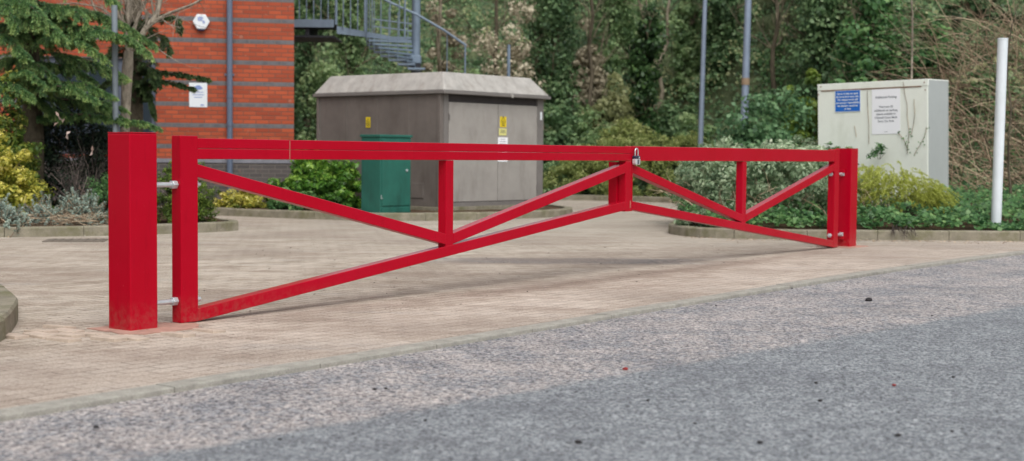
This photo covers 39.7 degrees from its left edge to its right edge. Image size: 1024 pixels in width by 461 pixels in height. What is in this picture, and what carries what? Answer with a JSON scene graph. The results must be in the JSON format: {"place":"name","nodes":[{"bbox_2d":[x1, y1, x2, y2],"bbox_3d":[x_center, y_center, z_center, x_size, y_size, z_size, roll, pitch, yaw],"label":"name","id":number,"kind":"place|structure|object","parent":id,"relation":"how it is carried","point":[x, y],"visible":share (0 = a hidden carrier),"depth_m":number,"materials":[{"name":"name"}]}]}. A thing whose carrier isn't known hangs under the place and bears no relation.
{"place":"outdoors","nodes":[
{"label":"outdoors","id":0,"kind":"place"},
{"bbox_2d":[23,200,223,225],"bbox_3d":[-6.617,-0.321,21.416,5.560,0.212,11.200,1,3,0],"label":"planting bed","id":1,"kind":"object","parent":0,"point":[163,221],"visible":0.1,"depth_m":18.80,"materials":[{"name":"soil"}]},
{"bbox_2d":[0,193,30,237],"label":"silver shrub","id":2,"kind":"object","parent":1,"relation":"on","point":[9,217],"visible":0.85,"depth_m":17.11,"materials":[{"name":"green plant"}]},
{"bbox_2d":[0,69,54,208],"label":"green shrub","id":3,"kind":"object","parent":1,"relation":"on","point":[11,126],"visible":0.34,"depth_m":19.25,"materials":[{"name":"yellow plant"}]},
{"bbox_2d":[0,128,55,213],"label":"yellow shrub","id":4,"kind":"object","parent":1,"relation":"on","point":[16,182],"visible":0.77,"depth_m":18.58,"materials":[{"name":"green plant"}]},
{"bbox_2d":[16,190,62,224],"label":"silver shrub","id":5,"kind":"object","parent":1,"relation":"on","point":[35,213],"visible":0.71,"depth_m":17.78,"materials":[{"name":"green plant"}]},
{"bbox_2d":[20,193,107,225],"bbox_3d":[-5.690,-0.181,17.826,1.663,0.607,0.774,0,3,-17],"label":"dry straw","id":6,"kind":"object","parent":1,"relation":"on","point":[62,221],"visible":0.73,"depth_m":17.73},
{"bbox_2d":[33,112,107,207],"bbox_3d":[-5.877,-0.725,19.302,1.472,1.750,1.815,1,3,0],"label":"bare shrub","id":7,"kind":"object","parent":1,"relation":"on","point":[78,183],"visible":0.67,"depth_m":18.96,"materials":[{"name":"brown plant"}]},
{"bbox_2d":[0,0,163,201],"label":"cedar tree","id":8,"kind":"object","parent":1,"relation":"on","point":[28,28],"visible":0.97,"depth_m":19.76,"materials":[{"name":"green plant"}]},
{"bbox_2d":[56,186,107,224],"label":"silver shrub","id":9,"kind":"object","parent":1,"relation":"on","point":[83,206],"visible":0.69,"depth_m":17.93,"materials":[{"name":"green plant"}]},
{"bbox_2d":[0,87,165,211],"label":"dark evergreen","id":10,"kind":"object","parent":1,"relation":"on","point":[93,138],"visible":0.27,"depth_m":20.68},
{"bbox_2d":[72,172,107,219],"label":"green shrub","id":11,"kind":"object","parent":1,"relation":"on","point":[102,193],"visible":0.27,"depth_m":18.94,"materials":[{"name":"green plant"}]},
{"bbox_2d":[111,5,118,131],"bbox_3d":[-5.548,-1.502,19.851,0.096,3.270,0.086,1,3,0],"label":"grey pole","id":12,"kind":"object","parent":1,"relation":"on","point":[114,16],"visible":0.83,"depth_m":19.78,"materials":[{"name":"metal"}]},
{"bbox_2d":[56,0,237,131],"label":"bare tree","id":13,"kind":"object","parent":1,"relation":"on","point":[127,68],"visible":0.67,"depth_m":21.14,"materials":[{"name":"grey plant"}]},
{"bbox_2d":[95,0,212,131],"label":"cedar tree","id":14,"kind":"object","parent":1,"relation":"on","point":[142,87],"visible":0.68,"depth_m":22.06,"materials":[{"name":"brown plant"}]},
{"bbox_2d":[157,152,220,223],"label":"box shrub","id":15,"kind":"object","parent":1,"relation":"on","point":[206,204],"visible":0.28,"depth_m":18.67,"materials":[{"name":"green plant"}]},
{"bbox_2d":[158,205,558,212],"bbox_3d":[-3.181,-0.457,25.573,8.030,0.025,6.880,1,3,0],"label":"planting bed","id":16,"kind":"object","parent":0,"point":[493,210],"visible":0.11,"depth_m":23.64,"materials":[{"name":"soil"}]},
{"bbox_2d":[211,188,268,207],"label":"yellow shrub","id":17,"kind":"object","parent":16,"relation":"on","point":[240,199],"visible":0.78,"depth_m":23.79,"materials":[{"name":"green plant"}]},
{"bbox_2d":[265,186,317,209],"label":"laurel shrub","id":18,"kind":"object","parent":16,"relation":"on","point":[272,204],"visible":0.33,"depth_m":23.12,"materials":[{"name":"green plant"}]},
{"bbox_2d":[265,159,360,208],"bbox_3d":[-3.324,-0.871,24.007,1.812,1.128,1.294,1,3,0],"label":"laurel shrub","id":19,"kind":"object","parent":16,"relation":"on","point":[336,182],"visible":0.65,"depth_m":23.87,"materials":[{"name":"green plant"}]},
{"bbox_2d":[360,134,412,212],"bbox_3d":[-1.983,-0.890,22.398,0.470,1.240,0.720,3,4,40],"label":"utility cabinet","id":20,"kind":"object","parent":16,"relation":"on","point":[385,186],"visible":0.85,"depth_m":22.19,"materials":[{"name":"metal"}]},
{"bbox_2d":[313,72,550,210],"bbox_3d":[-1.427,-1.569,25.317,3.202,2.320,2.800,3,4,40],"label":"substation kiosk","id":21,"kind":"object","parent":16,"relation":"on","point":[438,107],"visible":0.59,"depth_m":24.22,"materials":[{"name":"concrete"}]},
{"bbox_2d":[448,102,497,201],"bbox_3d":[-0.651,-1.320,23.967,0.080,1.660,1.254,3,4,40],"label":"door","id":22,"kind":"structure","parent":21,"relation":"in","point":[475,123],"depth_m":23.97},
{"bbox_2d":[498,137,507,161],"bbox_3d":[-0.159,-1.401,24.539,0.005,0.420,0.260,3,4,40],"label":"paper notice","id":23,"kind":"object","parent":21,"relation":"attached to","point":[502,140],"visible":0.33,"depth_m":24.54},
{"bbox_2d":[500,116,505,126],"bbox_3d":[-0.150,-1.883,24.515,0.010,0.194,0.170,3,4,40],"label":"warning sign","id":24,"kind":"object","parent":21,"relation":"attached to","point":[503,121],"visible":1,"depth_m":24.51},
{"bbox_2d":[497,104,537,200],"bbox_3d":[0.104,-1.361,24.871,0.080,1.660,1.066,3,4,40],"label":"door","id":25,"kind":"structure","parent":21,"relation":"in","point":[516,179],"depth_m":24.87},
{"bbox_2d":[0,254,1023,460],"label":"road","id":26,"kind":"structure","parent":0,"point":[734,379],"depth_m":6.24,"materials":[{"name":"asphalt"}]},
{"bbox_2d":[0,200,1023,408],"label":"paving","id":27,"kind":"structure","parent":0,"point":[455,295],"depth_m":11.47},
{"bbox_2d":[42,238,107,241],"bbox_3d":[-5.051,0.111,16.431,0.680,0.017,0.480,0,3,-10],"label":"drain cover","id":28,"kind":"object","parent":27,"relation":"on","point":[76,240],"visible":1,"depth_m":16.30,"materials":[{"name":"metal"}]},
{"bbox_2d":[107,132,156,330],"bbox_3d":[-2.207,0.076,8.314,0.201,1.300,0.236,3,4,36],"label":"gate post","id":29,"kind":"object","parent":27,"relation":"on","point":[132,194],"visible":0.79,"depth_m":8.22,"materials":[{"name":"metal"}]},
{"bbox_2d":[157,135,631,322],"bbox_3d":[-0.597,-0.101,10.582,0.172,1.131,5.406,3,4,36],"label":"gate leaf","id":30,"kind":"object","parent":29,"relation":"attached to","point":[188,172],"visible":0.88,"depth_m":9.82,"materials":[{"name":"red paint"}]},
{"bbox_2d":[86,322,198,334],"bbox_3d":[-2.121,0.582,8.378,0.496,0.025,0.613,3,4,42],"label":"mortar patch","id":31,"kind":"object","parent":27,"relation":"on","point":[166,327],"visible":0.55,"depth_m":8.28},
{"bbox_2d":[0,0,293,204],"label":"brick building","id":32,"kind":"structure","parent":27,"relation":"on","point":[248,70],"depth_m":25.22,"materials":[{"name":"red brick"}]},
{"bbox_2d":[21,57,155,153],"bbox_3d":[-7.429,-2.174,24.816,2.330,1.681,0.100,0,3,-13],"label":"window","id":33,"kind":"structure","parent":32,"relation":"in","point":[147,117],"depth_m":24.86,"materials":[{"name":"black glass"}]},
{"bbox_2d":[189,83,206,106],"bbox_3d":[-5.556,-2.398,25.124,0.312,0.429,0.015,0,3,-13],"label":"wall sign","id":34,"kind":"object","parent":32,"relation":"attached to","point":[198,98],"visible":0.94,"depth_m":25.12,"materials":[{"name":"white plastic"}]},
{"bbox_2d":[193,14,209,30],"bbox_3d":[-5.484,-3.669,25.038,0.290,0.286,0.078,0,3,-13],"label":"alarm box","id":35,"kind":"object","parent":32,"relation":"attached to","point":[203,21],"visible":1,"depth_m":25.01,"materials":[{"name":"white plastic"}]},
{"bbox_2d":[294,0,509,76],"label":"metal staircase","id":36,"kind":"structure","parent":27,"relation":"on","point":[412,61],"depth_m":28.68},
{"bbox_2d":[543,160,591,194],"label":"hedge","id":37,"kind":"object","parent":27,"relation":"on","point":[546,165],"visible":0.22,"depth_m":34.28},
{"bbox_2d":[543,175,677,195],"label":"hedge","id":38,"kind":"object","parent":27,"relation":"on","point":[643,187],"visible":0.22,"depth_m":33.59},
{"bbox_2d":[543,115,712,196],"bbox_3d":[2.855,-1.769,33.967,4.740,1.975,2.495,1,3,0],"label":"hedge","id":39,"kind":"object","parent":27,"relation":"on","point":[628,136],"visible":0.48,"depth_m":33.69,"materials":[{"name":"green plant"}]},
{"bbox_2d":[698,0,706,146],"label":"lamp post","id":40,"kind":"object","parent":27,"relation":"on","point":[702,82],"visible":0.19,"depth_m":33.30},
{"bbox_2d":[741,0,751,144],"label":"lamp post","id":41,"kind":"object","parent":27,"relation":"on","point":[745,83],"visible":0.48,"depth_m":29.29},
{"bbox_2d":[781,68,821,145],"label":"shrub","id":42,"kind":"object","parent":27,"relation":"on","point":[811,73],"visible":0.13,"depth_m":29.16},
{"bbox_2d":[819,245,867,247],"bbox_3d":[3.889,0.193,16.727,0.500,0.025,0.578,3,4,40],"label":"mortar patch","id":43,"kind":"object","parent":27,"relation":"on","point":[857,246],"visible":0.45,"depth_m":16.59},
{"bbox_2d":[835,148,857,246],"bbox_3d":[3.914,-0.314,16.671,0.201,1.302,0.236,3,4,36],"label":"gate post","id":44,"kind":"object","parent":27,"relation":"on","point":[847,208],"visible":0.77,"depth_m":16.59,"materials":[{"name":"metal"}]},
{"bbox_2d":[625,146,844,247],"bbox_3d":[2.452,-0.292,14.670,0.083,1.133,4.790,3,4,36],"label":"gate leaf","id":45,"kind":"object","parent":44,"relation":"attached to","point":[740,216],"visible":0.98,"depth_m":14.48,"materials":[{"name":"red paint"}]},
{"bbox_2d":[632,148,639,164],"bbox_3d":[1.116,-0.665,12.706,0.043,0.152,0.082,3,4,36],"label":"padlock","id":46,"kind":"object","parent":45,"relation":"hanging from","point":[635,160],"visible":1,"depth_m":12.68,"materials":[{"name":"metal"}]},
{"bbox_2d":[685,236,1020,243],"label":"leaf litter","id":47,"kind":"object","parent":27,"relation":"on","point":[875,241],"visible":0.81,"depth_m":17.78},
{"bbox_2d":[294,0,1023,196],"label":"hill","id":48,"kind":"structure","parent":0,"point":[731,79],"depth_m":35.99,"materials":[{"name":"plant"}]},
{"bbox_2d":[294,0,343,139],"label":"ivy clad tree","id":49,"kind":"object","parent":48,"relation":"on","point":[304,50],"visible":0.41,"depth_m":38.56,"materials":[{"name":"green plant"}]},
{"bbox_2d":[295,42,344,177],"bbox_3d":[-4.497,-2.705,35.393,2.373,4.130,2.010,2,3,28],"label":"bank shrub","id":50,"kind":"object","parent":48,"relation":"on","point":[325,75],"visible":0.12,"depth_m":35.14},
{"bbox_2d":[312,0,389,75],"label":"ivy clad tree","id":51,"kind":"object","parent":48,"relation":"on","point":[346,55],"visible":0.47,"depth_m":38.12,"materials":[{"name":"green plant"}]},
{"bbox_2d":[410,0,470,72],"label":"brush shrub","id":52,"kind":"object","parent":48,"relation":"on","point":[456,54],"visible":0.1,"depth_m":38.32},
{"bbox_2d":[422,0,473,72],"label":"bare tree","id":53,"kind":"object","parent":48,"relation":"on","point":[438,46],"visible":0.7,"depth_m":37.48,"materials":[{"name":"brown plant"}]},
{"bbox_2d":[443,0,552,75],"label":"bare tree","id":54,"kind":"object","parent":48,"relation":"on","point":[496,26],"visible":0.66,"depth_m":38.27,"materials":[{"name":"brown plant"}]},
{"bbox_2d":[467,0,549,129],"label":"brush shrub","id":55,"kind":"object","parent":48,"relation":"on","point":[517,55],"visible":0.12,"depth_m":37.22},
{"bbox_2d":[502,0,589,129],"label":"ivy clad tree","id":56,"kind":"object","parent":48,"relation":"on","point":[556,15],"visible":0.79,"depth_m":37.97,"materials":[{"name":"green plant"}]},
{"bbox_2d":[543,102,583,191],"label":"bank shrub","id":57,"kind":"object","parent":48,"relation":"on","point":[552,116],"visible":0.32,"depth_m":35.72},
{"bbox_2d":[544,104,618,161],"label":"bank shrub","id":58,"kind":"object","parent":48,"relation":"on","point":[586,135],"visible":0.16,"depth_m":35.76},
{"bbox_2d":[567,18,609,109],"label":"brush shrub","id":59,"kind":"object","parent":48,"relation":"on","point":[600,80],"visible":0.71,"depth_m":38.51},
{"bbox_2d":[568,0,626,109],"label":"bare tree","id":60,"kind":"object","parent":48,"relation":"on","point":[589,40],"visible":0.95,"depth_m":37.82,"materials":[{"name":"brown plant"}]},
{"bbox_2d":[578,71,635,137],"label":"bank shrub","id":61,"kind":"object","parent":48,"relation":"on","point":[615,107],"visible":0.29,"depth_m":36.88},
{"bbox_2d":[577,0,647,79],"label":"ivy clad tree","id":62,"kind":"object","parent":48,"relation":"on","point":[616,24],"visible":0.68,"depth_m":39.37,"materials":[{"name":"green plant"}]},
{"bbox_2d":[616,0,669,196],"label":"ivy clad tree","id":63,"kind":"object","parent":48,"relation":"on","point":[639,58],"visible":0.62,"depth_m":34.22,"materials":[{"name":"green plant"}]},
{"bbox_2d":[294,0,1023,197],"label":"bank ivy","id":64,"kind":"object","parent":48,"relation":"on","point":[474,14],"visible":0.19,"depth_m":38.55,"materials":[{"name":"plant"}]},
{"bbox_2d":[654,0,684,113],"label":"bare tree","id":65,"kind":"object","parent":48,"relation":"on","point":[661,85],"visible":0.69,"depth_m":37.25,"materials":[{"name":"brown plant"}]},
{"bbox_2d":[654,92,698,169],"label":"bank shrub","id":66,"kind":"object","parent":48,"relation":"on","point":[669,129],"visible":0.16,"depth_m":35.51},
{"bbox_2d":[665,0,706,100],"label":"ivy clad tree","id":67,"kind":"object","parent":48,"relation":"on","point":[686,64],"visible":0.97,"depth_m":37.10,"materials":[{"name":"green plant"}]},
{"bbox_2d":[658,112,716,196],"bbox_3d":[4.365,-1.778,34.545,1.695,2.222,1.393,-2,4,-34],"label":"bank shrub","id":68,"kind":"object","parent":48,"relation":"on","point":[687,121],"visible":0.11,"depth_m":34.31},
{"bbox_2d":[686,0,744,94],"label":"ivy clad tree","id":69,"kind":"object","parent":48,"relation":"on","point":[721,31],"visible":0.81,"depth_m":35.91,"materials":[{"name":"green plant"}]},
{"bbox_2d":[730,0,793,88],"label":"bare tree","id":70,"kind":"object","parent":48,"relation":"on","point":[773,46],"visible":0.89,"depth_m":33.79,"materials":[{"name":"brown plant"}]},
{"bbox_2d":[779,0,844,130],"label":"ivy clad tree","id":71,"kind":"object","parent":48,"relation":"on","point":[818,18],"visible":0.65,"depth_m":30.53,"materials":[{"name":"green plant"}]},
{"bbox_2d":[828,0,905,83],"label":"ivy clad tree","id":72,"kind":"object","parent":48,"relation":"on","point":[872,11],"visible":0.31,"depth_m":27.14,"materials":[{"name":"green plant"}]},
{"bbox_2d":[754,2,1023,196],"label":"bank ivy","id":73,"kind":"object","parent":48,"relation":"on","point":[987,87],"visible":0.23,"depth_m":26.23,"materials":[{"name":"brown plant"}]},
{"bbox_2d":[890,19,973,96],"bbox_3d":[7.722,-3.077,26.048,1.488,1.594,1.114,1,3,16],"label":"bank shrub","id":74,"kind":"object","parent":48,"relation":"on","point":[924,53],"visible":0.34,"depth_m":25.83,"materials":[{"name":"green plant"}]},
{"bbox_2d":[936,0,1023,24],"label":"bank shrub","id":75,"kind":"object","parent":48,"relation":"on","point":[953,10],"visible":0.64,"depth_m":27.07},
{"bbox_2d":[948,24,1023,200],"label":"bramble leaves","id":76,"kind":"object","parent":48,"relation":"on","point":[989,135],"visible":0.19,"depth_m":24.04,"materials":[{"name":"green plant"}]},
{"bbox_2d":[294,0,1023,190],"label":"background foliage","id":77,"kind":"object","parent":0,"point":[782,22],"visible":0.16,"depth_m":36.69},
{"bbox_2d":[680,194,1023,230],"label":"planting bed","id":78,"kind":"object","parent":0,"point":[970,226],"visible":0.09,"depth_m":18.55,"materials":[{"name":"soil"}]},
{"bbox_2d":[674,200,720,226],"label":"hedge shrub","id":79,"kind":"object","parent":78,"relation":"on","point":[681,222],"visible":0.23,"depth_m":18.82,"materials":[{"name":"green plant"}]},
{"bbox_2d":[707,84,815,192],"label":"evergreen dome","id":80,"kind":"structure","parent":78,"relation":"on","point":[746,135],"depth_m":26.41,"materials":[{"name":"green plant"}]},
{"bbox_2d":[647,135,893,223],"bbox_3d":[3.648,-0.635,20.272,3.486,1.432,4.264,1,3,11],"label":"hedge","id":81,"kind":"object","parent":78,"relation":"on","point":[702,178],"visible":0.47,"depth_m":19.07,"materials":[{"name":"green plant"}]},
{"bbox_2d":[792,134,817,182],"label":"hedge shrub","id":82,"kind":"object","parent":78,"relation":"on","point":[799,139],"visible":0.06,"depth_m":22.25,"materials":[{"name":"green plant"}]},
{"bbox_2d":[662,179,1023,230],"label":"ivy ground cover","id":83,"kind":"object","parent":78,"relation":"on","point":[968,214],"visible":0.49,"depth_m":18.64,"materials":[{"name":"green plant"}]},
{"bbox_2d":[828,54,879,83],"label":"bank shrub","id":84,"kind":"object","parent":78,"relation":"on","point":[860,64],"visible":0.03,"depth_m":25.44,"materials":[{"name":"green plant"}]},
{"bbox_2d":[817,79,948,209],"bbox_3d":[5.641,-1.140,21.609,1.795,2.225,0.746,2,4,40],"label":"control cabinet","id":85,"kind":"object","parent":78,"relation":"on","point":[928,98],"visible":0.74,"depth_m":21.13,"materials":[{"name":"metal"}]},
{"bbox_2d":[835,90,860,112],"bbox_3d":[5.094,-1.965,21.538,0.430,0.336,0.010,2,4,40],"label":"parking notice","id":86,"kind":"object","parent":85,"relation":"attached to","point":[847,100],"visible":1,"depth_m":21.53,"materials":[{"name":"blue plastic"}]},
{"bbox_2d":[866,143,887,158],"bbox_3d":[5.420,-1.178,21.049,0.297,0.262,0.286,-2,4,-39],"label":"leafy sprout","id":87,"kind":"object","parent":85,"relation":"attached to","point":[878,147],"visible":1,"depth_m":21.02,"materials":[{"name":"green plant"}]},
{"bbox_2d":[854,82,914,136],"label":"climbing ivy","id":88,"kind":"object","parent":85,"relation":"attached to","point":[907,117],"visible":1,"depth_m":20.94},
{"bbox_2d":[872,88,899,133],"bbox_3d":[5.573,-1.773,21.150,0.450,0.670,0.011,2,3,40],"label":"paper notice","id":89,"kind":"object","parent":85,"relation":"attached to","point":[885,111],"visible":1,"depth_m":21.15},
{"bbox_2d":[897,127,929,155],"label":"climbing ivy","id":90,"kind":"object","parent":85,"relation":"attached to","point":[907,147],"visible":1,"depth_m":20.90,"materials":[{"name":"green plant"}]},
{"bbox_2d":[857,160,965,217],"bbox_3d":[5.291,-0.505,19.600,1.821,0.952,1.272,1,3,0],"label":"bush","id":91,"kind":"object","parent":78,"relation":"on","point":[934,193],"visible":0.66,"depth_m":19.32,"materials":[{"name":"yellow plant"}]},
{"bbox_2d":[800,0,1023,202],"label":"dry canes","id":92,"kind":"object","parent":78,"relation":"on","point":[960,110],"visible":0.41,"depth_m":24.54,"materials":[{"name":"plant"}]},
{"bbox_2d":[890,0,933,79],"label":"bare tree","id":93,"kind":"object","parent":78,"relation":"on","point":[912,54],"visible":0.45,"depth_m":24.46,"materials":[{"name":"brown plant"}]},
{"bbox_2d":[991,38,1007,224],"bbox_3d":[6.412,-1.145,18.683,0.135,2.755,0.135,1,3,0],"label":"white pole","id":94,"kind":"object","parent":78,"relation":"on","point":[999,130],"visible":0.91,"depth_m":18.62,"materials":[{"name":"metal"}]},
{"bbox_2d":[986,0,1023,206],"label":"bare tree","id":95,"kind":"object","parent":78,"relation":"on","point":[1009,144],"visible":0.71,"depth_m":21.28,"materials":[{"name":"brown plant"}]},
{"label":"ground","id":96,"kind":"structure","parent":0,"visible":0},
{"bbox_2d":[0,285,17,341],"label":"kerb","id":97,"kind":"structure","parent":96,"relation":"on","point":[8,310],"depth_m":8.26,"materials":[{"name":"concrete"}]},
{"bbox_2d":[6,333,28,339],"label":"paving brick","id":98,"kind":"object","parent":96,"relation":"on","point":[14,336],"visible":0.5,"depth_m":7.84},
{"bbox_2d":[22,331,56,338],"bbox_3d":[-2.639,0.604,7.928,0.196,0.056,0.094,5,6,38],"label":"paving brick","id":99,"kind":"object","parent":96,"relation":"on","point":[38,334],"visible":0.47,"depth_m":7.90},
{"bbox_2d":[24,329,57,332],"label":"paving brick","id":100,"kind":"object","parent":96,"relation":"on","point":[46,330],"visible":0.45,"depth_m":8.04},
{"bbox_2d":[42,324,75,328],"bbox_3d":[-2.661,0.585,8.336,0.196,0.056,0.094,1,-4,35],"label":"paving brick","id":101,"kind":"object","parent":96,"relation":"on","point":[54,326],"visible":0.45,"depth_m":8.30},
{"bbox_2d":[45,336,81,342],"bbox_3d":[-2.460,0.616,7.782,0.196,0.056,0.094,1,-1,35],"label":"paving brick","id":102,"kind":"object","parent":96,"relation":"on","point":[64,339],"visible":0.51,"depth_m":7.74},
{"bbox_2d":[50,332,84,337],"bbox_3d":[-2.494,0.606,7.956,0.196,0.056,0.094,1,1,35],"label":"paving brick","id":103,"kind":"object","parent":96,"relation":"on","point":[71,335],"visible":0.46,"depth_m":7.91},
{"bbox_2d":[51,328,84,332],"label":"paving brick","id":104,"kind":"object","parent":96,"relation":"on","point":[67,330],"visible":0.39,"depth_m":8.09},
{"bbox_2d":[90,335,126,341],"bbox_3d":[-2.222,0.612,7.820,0.196,0.056,0.094,2,3,32],"label":"paving brick","id":105,"kind":"object","parent":96,"relation":"on","point":[110,338],"visible":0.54,"depth_m":7.78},
{"bbox_2d":[0,216,237,236],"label":"kerb","id":106,"kind":"structure","parent":96,"relation":"on","point":[102,230],"depth_m":17.37,"materials":[{"name":"concrete"}]},
{"bbox_2d":[115,334,149,340],"bbox_3d":[-2.109,0.616,7.874,0.196,0.056,0.094,4,3,36],"label":"paving brick","id":107,"kind":"object","parent":96,"relation":"on","point":[134,338],"visible":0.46,"depth_m":7.83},
{"bbox_2d":[160,331,195,337],"bbox_3d":[-1.891,0.606,8.035,0.196,0.056,0.094,1,-1,36],"label":"paving brick","id":108,"kind":"object","parent":96,"relation":"on","point":[178,334],"visible":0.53,"depth_m":7.99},
{"bbox_2d":[193,328,225,333],"bbox_3d":[-1.758,0.600,8.234,0.196,0.056,0.094,1,-2,41],"label":"paving brick","id":109,"kind":"object","parent":96,"relation":"on","point":[209,330],"visible":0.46,"depth_m":8.19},
{"bbox_2d":[158,204,572,220],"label":"kerb","id":110,"kind":"structure","parent":96,"relation":"on","point":[423,216],"depth_m":22.62,"materials":[{"name":"concrete"}]},
{"bbox_2d":[0,250,1023,421],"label":"kerb edging","id":111,"kind":"object","parent":96,"relation":"on","point":[48,407],"visible":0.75,"depth_m":7.46,"materials":[{"name":"concrete"}]},
{"bbox_2d":[561,195,676,202],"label":"kerb","id":112,"kind":"structure","parent":96,"relation":"on","point":[605,198],"depth_m":32.82,"materials":[{"name":"concrete"}]},
{"bbox_2d":[668,220,1023,240],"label":"kerb","id":113,"kind":"structure","parent":96,"relation":"on","point":[939,235],"depth_m":18.07,"materials":[{"name":"concrete"}]},
{"bbox_2d":[891,225,919,239],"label":"withered creeper","id":114,"kind":"object","parent":113,"relation":"on","point":[903,231],"visible":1,"depth_m":18.01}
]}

